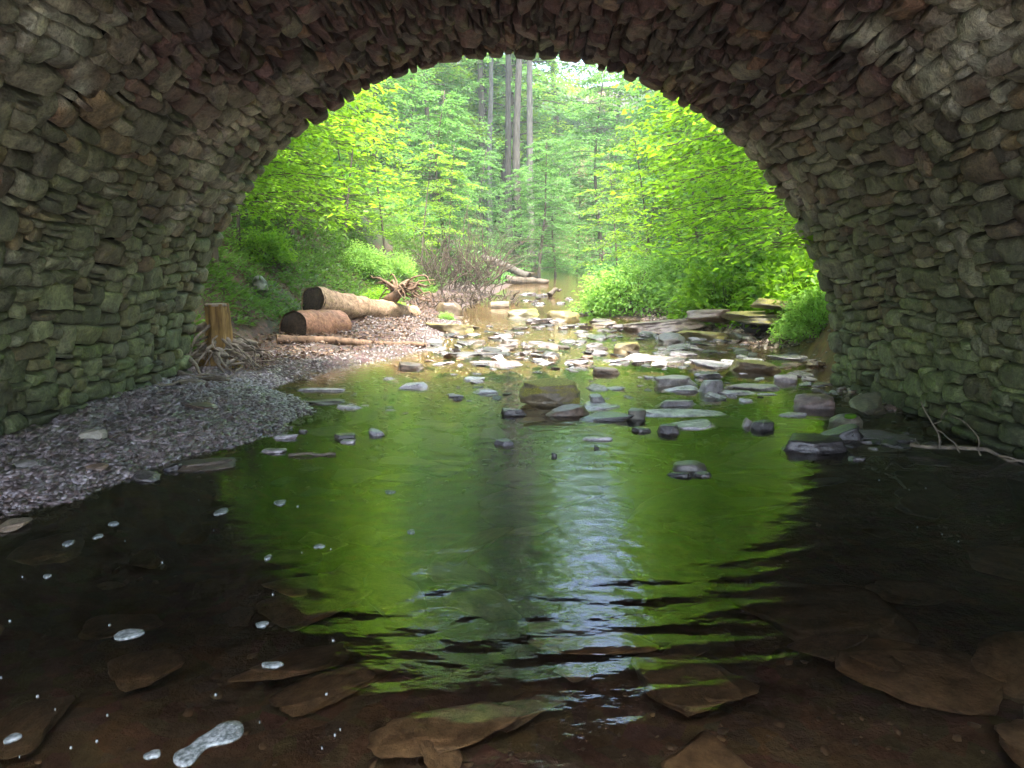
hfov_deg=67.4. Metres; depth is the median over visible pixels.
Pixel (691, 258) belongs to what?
shrub
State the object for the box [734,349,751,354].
riffle stone
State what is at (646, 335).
riffle stone
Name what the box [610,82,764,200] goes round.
sapling
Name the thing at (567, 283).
water
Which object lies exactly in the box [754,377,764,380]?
shallows stone
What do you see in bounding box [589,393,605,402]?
rock
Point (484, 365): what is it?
riffle stone
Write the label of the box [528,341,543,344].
riffle stone
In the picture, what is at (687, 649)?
submerged stone
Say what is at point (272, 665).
foam patch
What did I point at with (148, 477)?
rock
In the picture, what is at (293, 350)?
leaf litter
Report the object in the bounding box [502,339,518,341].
riffle stone
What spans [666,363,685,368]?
riffle stone
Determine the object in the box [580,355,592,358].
riffle stone
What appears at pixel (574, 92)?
distant tree
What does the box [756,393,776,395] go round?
shallows stone
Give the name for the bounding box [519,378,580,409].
mossy boulder
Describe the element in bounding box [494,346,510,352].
riffle stone
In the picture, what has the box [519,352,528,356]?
riffle stone
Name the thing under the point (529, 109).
tall tree
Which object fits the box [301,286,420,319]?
fallen log
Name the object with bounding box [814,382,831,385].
stream stone
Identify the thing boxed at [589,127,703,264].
understory sapling
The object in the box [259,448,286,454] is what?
rock
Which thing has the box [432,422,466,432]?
submerged stone
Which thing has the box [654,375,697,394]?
rock
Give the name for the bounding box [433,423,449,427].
submerged stone
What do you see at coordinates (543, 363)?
riffle stone
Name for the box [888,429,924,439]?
submerged stone
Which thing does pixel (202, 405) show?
rock
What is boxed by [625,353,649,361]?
riffle stone
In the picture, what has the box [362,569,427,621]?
submerged stone
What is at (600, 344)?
riffle stone
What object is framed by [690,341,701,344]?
riffle stone
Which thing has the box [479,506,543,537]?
submerged stone
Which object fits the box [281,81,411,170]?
broadleaf tree
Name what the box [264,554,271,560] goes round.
foam patch
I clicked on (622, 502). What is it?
submerged stone
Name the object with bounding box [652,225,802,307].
shrub
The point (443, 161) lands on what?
understory sapling
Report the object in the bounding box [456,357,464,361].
riffle stone
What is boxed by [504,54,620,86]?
sky
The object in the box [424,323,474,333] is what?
rock
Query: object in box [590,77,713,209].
distant tree
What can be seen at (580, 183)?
tree
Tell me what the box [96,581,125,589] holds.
submerged stone
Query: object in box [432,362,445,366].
riffle stone
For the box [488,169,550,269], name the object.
tree
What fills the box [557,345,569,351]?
riffle stone
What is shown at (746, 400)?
rock
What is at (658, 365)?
riffle stone
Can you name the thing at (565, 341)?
riffle stone
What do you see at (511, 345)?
riffle stone
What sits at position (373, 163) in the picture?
understory sapling
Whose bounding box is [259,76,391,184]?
sapling
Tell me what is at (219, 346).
tree stump
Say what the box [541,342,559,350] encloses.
riffle stone
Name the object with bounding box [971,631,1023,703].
submerged stone
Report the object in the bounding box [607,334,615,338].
riffle stone
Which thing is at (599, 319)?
stream stone
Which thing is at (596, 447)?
rock
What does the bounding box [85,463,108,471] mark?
rock
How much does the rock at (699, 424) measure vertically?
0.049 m
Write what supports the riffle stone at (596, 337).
on the water
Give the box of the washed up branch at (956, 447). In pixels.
[910,401,1023,462]
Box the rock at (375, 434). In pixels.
[368,428,385,439]
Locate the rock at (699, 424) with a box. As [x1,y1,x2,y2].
[671,419,717,430]
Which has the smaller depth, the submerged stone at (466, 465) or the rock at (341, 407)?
the submerged stone at (466, 465)
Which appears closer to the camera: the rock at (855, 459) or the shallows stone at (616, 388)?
the rock at (855, 459)
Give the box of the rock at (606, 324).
[591,321,616,329]
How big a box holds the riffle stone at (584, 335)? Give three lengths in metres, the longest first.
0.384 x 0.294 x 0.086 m
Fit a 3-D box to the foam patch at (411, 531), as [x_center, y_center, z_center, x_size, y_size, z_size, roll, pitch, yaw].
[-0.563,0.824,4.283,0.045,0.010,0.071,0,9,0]
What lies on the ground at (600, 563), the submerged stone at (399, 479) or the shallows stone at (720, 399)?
the submerged stone at (399, 479)
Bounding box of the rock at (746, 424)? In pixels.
[741,418,751,431]
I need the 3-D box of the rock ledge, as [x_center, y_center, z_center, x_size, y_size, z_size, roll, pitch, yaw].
[5.009,-1.112,14.231,2.134,0.983,1.492,0,9,0]
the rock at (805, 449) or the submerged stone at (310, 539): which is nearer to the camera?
the submerged stone at (310, 539)
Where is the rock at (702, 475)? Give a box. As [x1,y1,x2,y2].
[692,471,712,478]
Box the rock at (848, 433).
[819,424,863,443]
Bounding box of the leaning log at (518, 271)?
[480,255,531,277]
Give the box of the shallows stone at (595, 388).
[585,383,608,392]
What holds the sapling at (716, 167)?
on the ground at (600, 563)
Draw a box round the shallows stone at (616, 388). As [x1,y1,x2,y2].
[607,386,625,390]
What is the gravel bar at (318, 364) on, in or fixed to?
on the ground at (600, 563)
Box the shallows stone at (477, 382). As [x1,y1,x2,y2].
[469,379,483,384]
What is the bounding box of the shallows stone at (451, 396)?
[448,393,465,399]
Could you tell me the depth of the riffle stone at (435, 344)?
13.24 m
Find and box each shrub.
[233,225,299,265]
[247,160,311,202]
[336,238,393,277]
[359,285,388,299]
[383,250,417,276]
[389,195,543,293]
[438,312,457,320]
[566,251,684,317]
[580,278,630,306]
[621,253,668,274]
[625,249,694,302]
[651,232,725,278]
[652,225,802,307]
[659,242,724,292]
[661,251,770,328]
[707,220,805,282]
[729,238,826,332]
[766,239,811,284]
[766,305,827,348]
[772,283,830,341]
[780,249,825,312]
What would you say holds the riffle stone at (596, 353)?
on the water
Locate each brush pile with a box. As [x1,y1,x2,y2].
[400,288,479,310]
[431,285,522,304]
[732,333,800,349]
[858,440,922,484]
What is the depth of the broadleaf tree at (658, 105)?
27.98 m
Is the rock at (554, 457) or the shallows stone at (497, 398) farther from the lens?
the shallows stone at (497, 398)
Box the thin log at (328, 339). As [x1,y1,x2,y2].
[276,334,426,347]
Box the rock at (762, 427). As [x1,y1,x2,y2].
[750,419,774,436]
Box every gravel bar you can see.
[0,366,332,524]
[257,313,467,380]
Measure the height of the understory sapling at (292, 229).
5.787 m
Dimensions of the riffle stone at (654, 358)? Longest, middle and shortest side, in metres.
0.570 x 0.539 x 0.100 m
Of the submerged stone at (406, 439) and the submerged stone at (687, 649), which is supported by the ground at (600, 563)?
the submerged stone at (406, 439)
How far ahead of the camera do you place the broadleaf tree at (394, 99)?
37.00 m
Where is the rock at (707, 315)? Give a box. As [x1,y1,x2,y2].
[685,309,729,322]
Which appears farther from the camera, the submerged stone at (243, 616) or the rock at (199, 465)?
the rock at (199, 465)
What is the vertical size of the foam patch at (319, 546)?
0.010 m
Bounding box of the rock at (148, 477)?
[130,470,161,485]
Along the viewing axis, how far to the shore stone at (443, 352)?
12.37 m
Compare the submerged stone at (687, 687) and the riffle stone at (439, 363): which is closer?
the submerged stone at (687, 687)
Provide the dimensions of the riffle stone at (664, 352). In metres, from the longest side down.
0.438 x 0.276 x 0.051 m
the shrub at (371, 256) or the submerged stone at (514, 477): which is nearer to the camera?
the submerged stone at (514, 477)
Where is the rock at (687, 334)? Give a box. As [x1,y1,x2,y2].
[677,330,730,341]
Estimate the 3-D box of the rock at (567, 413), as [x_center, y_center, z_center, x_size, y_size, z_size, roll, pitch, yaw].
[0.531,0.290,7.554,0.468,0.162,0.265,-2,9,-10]
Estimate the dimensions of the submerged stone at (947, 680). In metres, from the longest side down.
0.710 x 0.534 x 0.057 m
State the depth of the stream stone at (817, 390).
8.71 m
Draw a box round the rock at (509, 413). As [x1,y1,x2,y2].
[499,408,526,419]
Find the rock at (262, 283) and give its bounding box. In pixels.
[251,276,268,292]
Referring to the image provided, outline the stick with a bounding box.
[288,452,335,456]
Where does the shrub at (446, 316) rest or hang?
on the ground at (600, 563)
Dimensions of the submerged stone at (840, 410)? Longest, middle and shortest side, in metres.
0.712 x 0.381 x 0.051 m
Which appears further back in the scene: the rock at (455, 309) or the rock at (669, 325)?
the rock at (455, 309)
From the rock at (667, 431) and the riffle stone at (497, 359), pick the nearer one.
the rock at (667, 431)
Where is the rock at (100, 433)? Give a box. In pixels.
[78,428,107,439]
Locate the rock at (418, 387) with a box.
[397,382,428,392]
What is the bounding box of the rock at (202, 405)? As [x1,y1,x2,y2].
[185,402,217,409]
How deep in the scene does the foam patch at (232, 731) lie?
2.41 m
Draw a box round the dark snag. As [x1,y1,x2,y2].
[547,288,561,295]
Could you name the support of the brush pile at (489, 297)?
on the ground at (600, 563)
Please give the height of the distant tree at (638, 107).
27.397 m
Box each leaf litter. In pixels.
[189,189,460,370]
[619,298,797,339]
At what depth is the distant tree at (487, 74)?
85.35 m
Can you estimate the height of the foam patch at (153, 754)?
0.010 m
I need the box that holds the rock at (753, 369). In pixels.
[721,359,785,380]
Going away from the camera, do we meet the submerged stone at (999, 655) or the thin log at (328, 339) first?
the submerged stone at (999, 655)
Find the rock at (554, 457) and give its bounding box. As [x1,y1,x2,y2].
[551,453,556,460]
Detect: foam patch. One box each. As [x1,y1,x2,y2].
[3,733,21,743]
[43,574,51,578]
[62,540,74,546]
[92,534,102,539]
[108,521,118,525]
[114,628,144,640]
[143,749,160,759]
[173,720,243,767]
[213,508,228,515]
[256,621,268,627]
[262,661,283,668]
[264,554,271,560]
[274,500,285,505]
[313,543,324,548]
[385,490,395,493]
[407,529,414,534]
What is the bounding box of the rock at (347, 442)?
[340,439,355,445]
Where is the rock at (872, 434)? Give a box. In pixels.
[859,429,923,441]
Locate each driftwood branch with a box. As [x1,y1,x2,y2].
[153,380,200,386]
[172,378,229,382]
[175,370,225,380]
[180,372,215,376]
[184,354,200,373]
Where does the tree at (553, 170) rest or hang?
on the ground at (600, 563)
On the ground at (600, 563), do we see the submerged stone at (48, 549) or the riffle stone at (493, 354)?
the submerged stone at (48, 549)
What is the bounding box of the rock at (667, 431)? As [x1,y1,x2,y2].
[656,423,679,438]
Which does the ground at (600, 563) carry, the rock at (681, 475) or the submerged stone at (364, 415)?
the submerged stone at (364, 415)
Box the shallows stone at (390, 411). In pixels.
[383,409,396,414]
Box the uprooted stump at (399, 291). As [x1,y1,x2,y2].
[369,274,434,304]
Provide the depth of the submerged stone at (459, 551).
4.67 m
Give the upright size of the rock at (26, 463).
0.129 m
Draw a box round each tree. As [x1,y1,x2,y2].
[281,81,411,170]
[293,86,400,159]
[303,78,406,151]
[322,90,408,147]
[326,67,462,189]
[342,55,504,180]
[356,53,507,208]
[389,64,504,117]
[389,90,511,260]
[404,52,619,229]
[407,52,559,190]
[416,108,484,222]
[448,53,601,171]
[451,149,529,264]
[454,61,538,108]
[475,59,484,232]
[487,56,493,256]
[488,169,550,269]
[497,55,633,133]
[505,55,513,260]
[505,138,592,277]
[512,58,524,269]
[526,60,536,272]
[526,177,586,276]
[533,71,652,266]
[549,178,608,272]
[561,59,652,126]
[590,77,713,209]
[602,69,736,169]
[602,80,746,251]
[603,67,668,146]
[606,76,669,136]
[613,85,778,245]
[638,89,763,214]
[638,92,788,230]
[654,129,796,235]
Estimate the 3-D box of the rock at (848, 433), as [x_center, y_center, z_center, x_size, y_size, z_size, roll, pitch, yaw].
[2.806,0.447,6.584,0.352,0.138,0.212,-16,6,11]
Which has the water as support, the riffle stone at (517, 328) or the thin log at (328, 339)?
the riffle stone at (517, 328)
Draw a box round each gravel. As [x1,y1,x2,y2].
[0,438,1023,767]
[263,316,950,477]
[635,301,905,415]
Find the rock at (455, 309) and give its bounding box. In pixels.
[435,302,463,316]
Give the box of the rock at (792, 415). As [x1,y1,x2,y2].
[777,412,806,418]
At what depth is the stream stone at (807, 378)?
9.72 m
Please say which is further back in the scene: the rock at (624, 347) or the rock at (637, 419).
the rock at (624, 347)
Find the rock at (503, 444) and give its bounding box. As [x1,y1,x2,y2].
[494,438,514,450]
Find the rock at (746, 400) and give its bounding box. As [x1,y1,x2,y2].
[739,398,753,403]
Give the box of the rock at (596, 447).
[594,445,600,450]
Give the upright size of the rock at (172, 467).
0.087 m
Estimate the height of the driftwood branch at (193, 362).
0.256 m
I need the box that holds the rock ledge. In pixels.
[719,298,794,342]
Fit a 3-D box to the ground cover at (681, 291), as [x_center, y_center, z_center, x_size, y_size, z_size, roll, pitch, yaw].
[8.143,-4.207,21.346,10.176,4.205,24.960,0,9,0]
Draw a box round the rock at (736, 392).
[717,390,757,395]
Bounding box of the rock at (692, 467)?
[672,460,706,475]
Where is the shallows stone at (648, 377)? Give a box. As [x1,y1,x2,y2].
[643,376,653,379]
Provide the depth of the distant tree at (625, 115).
72.07 m
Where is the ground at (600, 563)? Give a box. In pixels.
[0,61,1023,767]
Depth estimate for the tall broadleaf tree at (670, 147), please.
48.58 m
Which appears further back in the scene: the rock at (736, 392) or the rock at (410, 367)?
the rock at (410, 367)
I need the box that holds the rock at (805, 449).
[779,432,852,465]
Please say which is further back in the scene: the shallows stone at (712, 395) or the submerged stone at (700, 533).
the shallows stone at (712, 395)
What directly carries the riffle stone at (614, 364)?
on the water
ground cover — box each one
[190,148,455,351]
[290,67,792,284]
[638,219,810,334]
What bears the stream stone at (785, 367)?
in the water
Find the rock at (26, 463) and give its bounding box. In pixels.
[12,459,38,467]
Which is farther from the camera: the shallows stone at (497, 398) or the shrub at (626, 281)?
the shrub at (626, 281)
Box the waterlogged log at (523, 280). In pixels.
[505,275,548,283]
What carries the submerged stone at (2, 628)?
on the ground at (600, 563)
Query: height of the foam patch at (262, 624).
0.010 m
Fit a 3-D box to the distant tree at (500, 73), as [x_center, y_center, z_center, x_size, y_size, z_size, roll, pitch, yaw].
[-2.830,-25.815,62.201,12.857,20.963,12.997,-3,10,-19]
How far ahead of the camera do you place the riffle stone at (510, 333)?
14.92 m
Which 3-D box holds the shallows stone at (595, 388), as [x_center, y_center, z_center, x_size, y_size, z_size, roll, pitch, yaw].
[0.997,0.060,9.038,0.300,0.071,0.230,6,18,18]
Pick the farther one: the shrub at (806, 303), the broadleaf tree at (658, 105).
the broadleaf tree at (658, 105)
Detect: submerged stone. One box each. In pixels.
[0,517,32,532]
[0,625,4,634]
[0,695,74,758]
[6,531,84,565]
[78,614,163,639]
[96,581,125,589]
[107,649,186,691]
[129,548,163,568]
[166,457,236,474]
[200,504,235,514]
[223,606,257,626]
[227,642,349,681]
[255,584,372,631]
[261,576,363,607]
[265,549,321,568]
[269,660,388,716]
[270,549,323,569]
[297,466,324,472]
[298,532,347,553]
[305,398,348,405]
[308,426,358,441]
[317,571,363,607]
[330,468,381,487]
[333,532,400,542]
[335,562,377,577]
[338,524,381,546]
[344,408,377,424]
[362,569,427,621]
[366,701,518,758]
[367,489,401,499]
[370,473,428,485]
[377,456,440,468]
[393,431,421,450]
[414,723,462,767]
[425,559,496,586]
[427,527,513,568]
[429,460,471,468]
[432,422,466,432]
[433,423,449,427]
[441,588,521,621]
[467,433,479,439]
[473,426,508,442]
[477,480,604,514]
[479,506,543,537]
[486,467,549,488]
[496,690,564,732]
[502,523,557,536]
[515,417,572,428]
[524,420,547,423]
[526,621,659,654]
[538,470,604,488]
[547,470,579,482]
[548,452,576,459]
[552,470,627,487]
[553,662,590,681]
[567,431,605,436]
[575,434,648,452]
[601,495,633,508]
[602,450,655,458]
[627,484,730,532]
[631,652,759,716]
[642,426,693,445]
[661,730,751,767]
[662,639,710,659]
[663,522,715,543]
[690,416,742,429]
[712,456,814,477]
[712,473,804,491]
[728,581,919,643]
[735,437,790,457]
[787,634,867,661]
[833,645,906,671]
[835,638,1005,715]
[836,407,854,414]
[846,435,926,456]
[849,392,886,419]
[865,580,961,605]
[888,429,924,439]
[895,495,942,518]
[922,445,1001,465]
[967,545,1023,581]
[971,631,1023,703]
[994,719,1023,767]
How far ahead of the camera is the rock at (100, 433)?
5.96 m
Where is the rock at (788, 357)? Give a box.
[766,354,803,360]
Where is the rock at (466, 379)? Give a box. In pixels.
[463,377,484,382]
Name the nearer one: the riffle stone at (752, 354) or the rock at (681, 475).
the rock at (681, 475)
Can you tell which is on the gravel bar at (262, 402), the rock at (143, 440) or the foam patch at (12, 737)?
the rock at (143, 440)
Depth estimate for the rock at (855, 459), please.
5.82 m
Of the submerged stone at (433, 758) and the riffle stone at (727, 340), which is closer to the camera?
the submerged stone at (433, 758)
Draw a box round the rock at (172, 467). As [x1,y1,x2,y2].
[162,463,182,476]
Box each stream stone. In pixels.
[531,318,552,325]
[548,320,558,324]
[562,324,576,327]
[591,318,611,320]
[777,365,791,368]
[780,361,801,366]
[789,370,816,378]
[799,382,810,385]
[801,376,817,381]
[806,361,825,367]
[811,388,825,392]
[812,385,824,387]
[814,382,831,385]
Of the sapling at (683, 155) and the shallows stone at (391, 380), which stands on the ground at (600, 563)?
the sapling at (683, 155)
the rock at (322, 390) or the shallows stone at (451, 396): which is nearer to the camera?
the shallows stone at (451, 396)
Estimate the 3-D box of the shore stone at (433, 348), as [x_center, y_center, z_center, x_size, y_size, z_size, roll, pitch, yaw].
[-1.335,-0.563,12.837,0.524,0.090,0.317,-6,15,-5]
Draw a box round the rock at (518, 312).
[507,309,538,321]
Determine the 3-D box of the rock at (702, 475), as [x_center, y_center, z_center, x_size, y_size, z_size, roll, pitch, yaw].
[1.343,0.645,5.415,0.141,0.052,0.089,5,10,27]
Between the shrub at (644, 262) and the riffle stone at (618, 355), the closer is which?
the riffle stone at (618, 355)
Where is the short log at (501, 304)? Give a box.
[491,301,508,307]
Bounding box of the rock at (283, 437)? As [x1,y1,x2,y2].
[273,434,297,441]
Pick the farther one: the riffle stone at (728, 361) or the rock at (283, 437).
the riffle stone at (728, 361)
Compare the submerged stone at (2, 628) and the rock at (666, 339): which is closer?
the submerged stone at (2, 628)
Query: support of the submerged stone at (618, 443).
on the ground at (600, 563)
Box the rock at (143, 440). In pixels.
[131,437,151,442]
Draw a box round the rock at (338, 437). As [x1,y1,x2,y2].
[333,432,356,442]
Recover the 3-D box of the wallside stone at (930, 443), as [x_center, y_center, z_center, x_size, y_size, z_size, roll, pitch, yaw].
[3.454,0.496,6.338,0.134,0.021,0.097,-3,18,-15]
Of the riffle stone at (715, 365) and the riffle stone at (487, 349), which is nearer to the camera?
the riffle stone at (715, 365)
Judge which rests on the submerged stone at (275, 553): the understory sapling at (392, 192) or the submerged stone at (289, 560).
the submerged stone at (289, 560)
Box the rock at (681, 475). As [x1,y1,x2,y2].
[667,472,691,479]
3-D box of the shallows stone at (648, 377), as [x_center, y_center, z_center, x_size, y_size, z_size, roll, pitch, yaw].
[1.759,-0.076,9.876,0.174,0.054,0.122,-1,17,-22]
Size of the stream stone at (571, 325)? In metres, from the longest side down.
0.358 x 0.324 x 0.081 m
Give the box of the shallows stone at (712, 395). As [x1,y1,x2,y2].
[704,392,727,401]
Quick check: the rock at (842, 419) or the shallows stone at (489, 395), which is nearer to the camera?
the rock at (842, 419)
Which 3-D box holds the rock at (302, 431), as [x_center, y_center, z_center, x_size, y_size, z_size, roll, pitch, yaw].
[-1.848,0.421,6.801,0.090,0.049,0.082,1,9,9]
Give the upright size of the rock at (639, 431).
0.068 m
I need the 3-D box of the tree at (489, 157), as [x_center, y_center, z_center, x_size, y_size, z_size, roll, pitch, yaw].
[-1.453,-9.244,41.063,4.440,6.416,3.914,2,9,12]
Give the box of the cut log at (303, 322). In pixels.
[279,309,351,335]
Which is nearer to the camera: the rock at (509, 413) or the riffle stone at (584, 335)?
the rock at (509, 413)
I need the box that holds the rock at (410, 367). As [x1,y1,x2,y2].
[397,362,424,372]
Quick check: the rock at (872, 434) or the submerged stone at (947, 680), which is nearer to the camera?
the submerged stone at (947, 680)
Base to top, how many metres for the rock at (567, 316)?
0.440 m
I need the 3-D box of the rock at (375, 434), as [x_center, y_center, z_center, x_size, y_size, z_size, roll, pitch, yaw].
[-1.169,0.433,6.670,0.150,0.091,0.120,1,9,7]
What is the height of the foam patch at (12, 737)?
0.010 m
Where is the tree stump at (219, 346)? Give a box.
[188,302,284,373]
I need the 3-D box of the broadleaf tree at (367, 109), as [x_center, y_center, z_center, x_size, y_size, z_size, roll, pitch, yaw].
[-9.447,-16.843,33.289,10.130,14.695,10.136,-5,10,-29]
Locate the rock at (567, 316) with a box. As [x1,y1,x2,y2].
[546,311,580,324]
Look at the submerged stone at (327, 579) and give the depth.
4.17 m
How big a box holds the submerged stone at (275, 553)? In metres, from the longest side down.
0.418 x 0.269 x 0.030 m
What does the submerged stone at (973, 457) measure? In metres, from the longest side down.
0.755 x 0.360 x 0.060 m
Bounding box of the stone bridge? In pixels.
[0,0,1023,464]
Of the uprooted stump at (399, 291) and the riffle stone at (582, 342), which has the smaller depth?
the riffle stone at (582, 342)
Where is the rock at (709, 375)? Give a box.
[694,371,723,380]
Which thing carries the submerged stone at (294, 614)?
on the ground at (600, 563)
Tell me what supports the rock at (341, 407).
in the water
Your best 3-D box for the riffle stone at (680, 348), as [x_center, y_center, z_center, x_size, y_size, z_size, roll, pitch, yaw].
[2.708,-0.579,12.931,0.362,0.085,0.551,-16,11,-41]
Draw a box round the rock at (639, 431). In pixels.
[631,427,650,434]
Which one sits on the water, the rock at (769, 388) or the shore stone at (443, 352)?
the rock at (769, 388)
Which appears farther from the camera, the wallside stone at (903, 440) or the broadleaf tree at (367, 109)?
the broadleaf tree at (367, 109)
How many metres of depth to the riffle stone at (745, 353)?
12.28 m
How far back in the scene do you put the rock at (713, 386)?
8.76 m
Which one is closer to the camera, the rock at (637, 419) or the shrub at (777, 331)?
the rock at (637, 419)
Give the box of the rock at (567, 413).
[542,404,589,422]
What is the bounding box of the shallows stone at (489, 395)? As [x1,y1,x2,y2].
[485,394,498,396]
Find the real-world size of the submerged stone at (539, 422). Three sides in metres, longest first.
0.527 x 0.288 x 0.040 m
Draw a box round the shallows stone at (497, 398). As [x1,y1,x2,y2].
[492,396,501,401]
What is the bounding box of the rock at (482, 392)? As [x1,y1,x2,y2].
[472,389,499,395]
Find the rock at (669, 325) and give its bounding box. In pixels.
[622,318,714,334]
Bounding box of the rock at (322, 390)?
[297,388,346,392]
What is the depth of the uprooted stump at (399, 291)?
16.64 m
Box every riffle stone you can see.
[426,338,443,342]
[429,343,441,346]
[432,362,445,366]
[441,333,455,336]
[443,353,456,359]
[451,352,477,358]
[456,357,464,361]
[470,341,485,348]
[471,363,488,367]
[478,352,510,357]
[482,347,502,351]
[486,362,501,367]
[490,334,512,340]
[491,357,507,362]
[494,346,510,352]
[494,362,522,369]
[497,343,517,346]
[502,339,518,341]
[503,331,514,335]
[512,326,528,330]
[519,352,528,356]
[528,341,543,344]
[537,361,553,366]
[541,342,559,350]
[541,350,560,365]
[548,357,558,361]
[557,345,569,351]
[559,339,574,344]
[563,360,589,369]
[570,360,593,368]
[575,340,586,344]
[577,333,593,338]
[579,326,592,330]
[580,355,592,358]
[585,342,602,346]
[586,334,607,341]
[586,346,607,351]
[591,350,607,357]
[595,329,609,332]
[601,359,614,362]
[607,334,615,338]
[608,363,621,366]
[609,353,624,357]
[616,358,631,360]
[619,361,629,366]
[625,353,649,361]
[631,361,643,365]
[633,357,651,363]
[637,331,656,338]
[637,333,653,337]
[645,355,673,364]
[647,361,667,369]
[652,350,669,355]
[666,346,686,350]
[666,357,684,364]
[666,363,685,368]
[667,343,691,348]
[668,350,697,358]
[689,337,699,340]
[689,359,730,370]
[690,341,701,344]
[691,347,704,351]
[700,343,718,346]
[702,350,717,353]
[720,359,733,364]
[724,339,742,342]
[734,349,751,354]
[735,351,748,356]
[744,357,763,360]
[748,353,756,356]
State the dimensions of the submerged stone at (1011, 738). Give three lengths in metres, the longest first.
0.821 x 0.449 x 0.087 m
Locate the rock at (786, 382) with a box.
[773,374,797,390]
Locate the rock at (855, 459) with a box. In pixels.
[847,456,866,462]
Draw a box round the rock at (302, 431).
[298,429,307,433]
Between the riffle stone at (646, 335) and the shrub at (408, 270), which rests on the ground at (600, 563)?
the shrub at (408, 270)
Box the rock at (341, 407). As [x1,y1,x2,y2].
[337,404,361,409]
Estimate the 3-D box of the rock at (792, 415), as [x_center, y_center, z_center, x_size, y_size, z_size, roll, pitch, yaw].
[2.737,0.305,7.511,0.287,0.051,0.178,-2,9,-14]
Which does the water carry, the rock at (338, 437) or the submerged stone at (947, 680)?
the rock at (338, 437)
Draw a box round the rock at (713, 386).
[698,380,723,401]
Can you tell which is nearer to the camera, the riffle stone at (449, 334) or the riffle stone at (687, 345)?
the riffle stone at (687, 345)
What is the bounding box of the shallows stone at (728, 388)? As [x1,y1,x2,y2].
[723,387,734,389]
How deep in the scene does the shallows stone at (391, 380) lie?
9.72 m
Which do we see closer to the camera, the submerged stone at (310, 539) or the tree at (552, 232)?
the submerged stone at (310, 539)
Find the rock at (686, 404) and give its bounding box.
[654,400,702,408]
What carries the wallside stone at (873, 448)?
on the water
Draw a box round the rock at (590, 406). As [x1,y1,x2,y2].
[583,401,622,412]
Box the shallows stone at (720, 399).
[713,398,726,401]
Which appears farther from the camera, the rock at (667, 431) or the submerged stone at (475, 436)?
the submerged stone at (475, 436)
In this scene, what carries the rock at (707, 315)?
on the rock ledge
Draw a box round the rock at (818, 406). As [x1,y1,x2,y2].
[790,393,836,419]
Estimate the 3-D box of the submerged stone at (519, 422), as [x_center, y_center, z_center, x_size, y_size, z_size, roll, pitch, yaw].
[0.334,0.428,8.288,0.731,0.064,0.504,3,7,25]
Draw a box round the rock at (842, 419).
[827,413,862,429]
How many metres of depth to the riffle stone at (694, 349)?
12.82 m
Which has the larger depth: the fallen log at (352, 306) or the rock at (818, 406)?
the fallen log at (352, 306)
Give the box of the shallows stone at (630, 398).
[624,395,635,400]
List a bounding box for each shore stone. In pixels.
[420,346,446,351]
[438,351,448,354]
[457,340,471,345]
[467,333,479,336]
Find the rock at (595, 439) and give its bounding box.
[580,436,612,442]
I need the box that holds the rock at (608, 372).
[592,367,619,378]
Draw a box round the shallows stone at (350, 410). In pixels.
[344,408,356,411]
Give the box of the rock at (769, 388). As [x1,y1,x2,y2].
[725,383,784,392]
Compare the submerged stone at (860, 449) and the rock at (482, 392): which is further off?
the rock at (482, 392)
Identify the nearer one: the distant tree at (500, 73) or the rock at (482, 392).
the rock at (482, 392)
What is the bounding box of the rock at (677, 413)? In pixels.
[645,408,730,417]
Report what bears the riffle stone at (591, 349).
on the water
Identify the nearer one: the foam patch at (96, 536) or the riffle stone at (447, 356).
the foam patch at (96, 536)
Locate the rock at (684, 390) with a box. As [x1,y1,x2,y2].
[661,385,698,394]
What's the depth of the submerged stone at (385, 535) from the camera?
5.00 m
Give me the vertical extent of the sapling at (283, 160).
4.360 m
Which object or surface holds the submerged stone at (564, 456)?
on the ground at (600, 563)
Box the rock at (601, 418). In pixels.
[576,411,634,426]
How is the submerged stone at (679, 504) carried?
on the ground at (600, 563)
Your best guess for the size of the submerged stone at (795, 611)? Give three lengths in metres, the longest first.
0.933 x 0.649 x 0.111 m
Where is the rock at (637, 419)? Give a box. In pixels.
[627,408,645,426]
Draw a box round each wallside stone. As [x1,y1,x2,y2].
[859,441,871,444]
[861,439,882,445]
[867,447,877,450]
[880,439,899,449]
[883,443,902,448]
[890,437,910,444]
[899,443,912,448]
[923,442,937,444]
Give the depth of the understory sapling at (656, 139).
20.69 m
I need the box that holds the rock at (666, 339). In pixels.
[655,332,685,346]
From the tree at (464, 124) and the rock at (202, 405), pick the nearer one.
the rock at (202, 405)
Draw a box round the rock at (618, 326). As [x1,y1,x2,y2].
[613,324,622,329]
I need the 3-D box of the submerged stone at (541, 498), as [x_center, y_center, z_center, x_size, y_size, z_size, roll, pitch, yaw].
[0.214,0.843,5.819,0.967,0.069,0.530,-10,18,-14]
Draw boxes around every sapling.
[211,88,419,272]
[231,134,327,222]
[236,145,345,245]
[240,111,355,238]
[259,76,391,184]
[280,91,390,164]
[295,90,406,244]
[304,104,398,219]
[305,80,411,151]
[331,102,434,254]
[388,141,467,266]
[407,144,490,262]
[570,150,656,270]
[583,122,705,267]
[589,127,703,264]
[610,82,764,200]
[610,93,817,284]
[611,82,812,271]
[622,72,791,236]
[623,104,761,275]
[654,130,781,249]
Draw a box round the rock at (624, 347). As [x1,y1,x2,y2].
[613,342,639,356]
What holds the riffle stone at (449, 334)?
on the water
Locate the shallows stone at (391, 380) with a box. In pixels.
[382,377,398,383]
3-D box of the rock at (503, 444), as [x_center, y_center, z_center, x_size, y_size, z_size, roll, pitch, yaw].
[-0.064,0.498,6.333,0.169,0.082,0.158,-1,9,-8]

